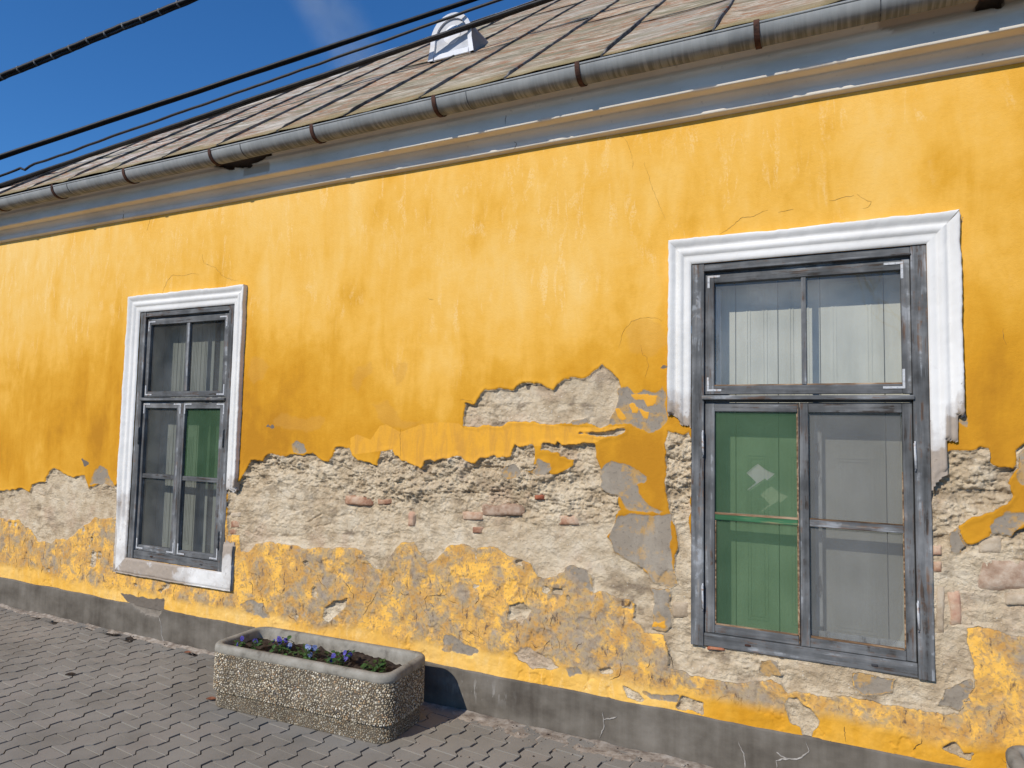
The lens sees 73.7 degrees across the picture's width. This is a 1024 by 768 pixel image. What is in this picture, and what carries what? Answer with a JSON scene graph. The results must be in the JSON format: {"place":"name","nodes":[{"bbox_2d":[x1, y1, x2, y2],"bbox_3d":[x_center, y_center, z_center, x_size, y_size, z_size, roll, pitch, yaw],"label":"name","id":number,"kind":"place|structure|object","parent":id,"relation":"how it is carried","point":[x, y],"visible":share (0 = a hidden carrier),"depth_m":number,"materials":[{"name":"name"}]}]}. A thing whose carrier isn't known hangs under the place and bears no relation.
{"place":"outdoors","nodes":[
{"label":"outdoors","id":0,"kind":"place"},
{"bbox_2d":[0,0,531,182],"label":"sky","id":1,"kind":"structure","parent":0,"point":[201,43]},
{"bbox_2d":[0,603,713,767],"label":"pavement","id":2,"kind":"structure","parent":0,"point":[124,703],"depth_m":3.50,"materials":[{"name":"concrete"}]},
{"bbox_2d":[213,627,424,743],"bbox_3d":[-1.066,1.616,3.736,1.186,0.338,0.417,0,-4,23],"label":"planter","id":3,"kind":"object","parent":2,"relation":"on","point":[353,700],"visible":0.95,"depth_m":3.56,"materials":[{"name":"concrete"}]},
{"bbox_2d":[234,636,262,649],"bbox_3d":[-1.485,1.470,3.854,0.149,0.080,0.151,3,-4,-30],"label":"pansy","id":4,"kind":"object","parent":3,"relation":"in","point":[257,640],"visible":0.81,"depth_m":3.86,"materials":[{"name":"green plant"}]},
{"bbox_2d":[268,635,293,655],"bbox_3d":[-1.293,1.456,3.813,0.144,0.108,0.155,0,-4,15],"label":"pansy","id":5,"kind":"object","parent":3,"relation":"in","point":[280,641],"visible":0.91,"depth_m":3.80,"materials":[{"name":"green plant"}]},
{"bbox_2d":[289,644,319,660],"bbox_3d":[-1.130,1.463,3.703,0.161,0.086,0.174,5,-5,-42],"label":"pansy","id":6,"kind":"object","parent":3,"relation":"in","point":[307,648],"visible":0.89,"depth_m":3.71,"materials":[{"name":"green plant"}]},
{"bbox_2d":[322,650,354,666],"bbox_3d":[-0.921,1.462,3.642,0.170,0.090,0.186,-1,-4,26],"label":"pansy","id":7,"kind":"object","parent":3,"relation":"in","point":[333,658],"visible":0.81,"depth_m":3.63,"materials":[{"name":"green plant"}]},
{"bbox_2d":[360,658,389,671],"bbox_3d":[-0.708,1.467,3.532,0.139,0.072,0.131,1,-4,0],"label":"pansy","id":8,"kind":"object","parent":3,"relation":"in","point":[373,669],"visible":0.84,"depth_m":3.52,"materials":[{"name":"green plant"}]},
{"bbox_2d":[0,0,1023,767],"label":"house","id":9,"kind":"structure","parent":2,"relation":"on","point":[640,374],"depth_m":3.60,"materials":[{"name":"paint"}]},
{"bbox_2d":[0,0,197,81],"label":"cable","id":10,"kind":"object","parent":9,"relation":"attached to","point":[96,37],"visible":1,"depth_m":9.49,"materials":[{"name":"black rubber"}]},
{"bbox_2d":[128,305,234,571],"bbox_3d":[-2.353,0.375,5.035,1.005,1.944,0.245,-1,-4,26],"label":"window","id":11,"kind":"structure","parent":9,"relation":"in","point":[178,505],"depth_m":5.10,"materials":[{"name":"grey paint"}]},
{"bbox_2d":[0,0,477,159],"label":"cable","id":12,"kind":"object","parent":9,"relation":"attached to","point":[185,95],"visible":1,"depth_m":11.44,"materials":[{"name":"black rubber"}]},
{"bbox_2d":[0,0,502,176],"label":"cable","id":13,"kind":"object","parent":9,"relation":"attached to","point":[273,79],"visible":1,"depth_m":5.82,"materials":[{"name":"black rubber"}]},
{"bbox_2d":[0,0,553,187],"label":"cable","id":14,"kind":"object","parent":9,"relation":"attached to","point":[353,65],"visible":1,"depth_m":5.66,"materials":[{"name":"black rubber"}]},
{"bbox_2d":[691,244,934,681],"bbox_3d":[1.374,0.327,3.216,1.004,1.944,0.244,-1,-4,26],"label":"window","id":15,"kind":"structure","parent":9,"relation":"in","point":[811,496],"depth_m":3.21,"materials":[{"name":"grey paint"}]},
{"bbox_2d":[1005,745,1023,767],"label":"planter","id":16,"kind":"object","parent":2,"relation":"on","point":[1014,755],"visible":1,"depth_m":2.46,"materials":[{"name":"concrete"}]}
]}

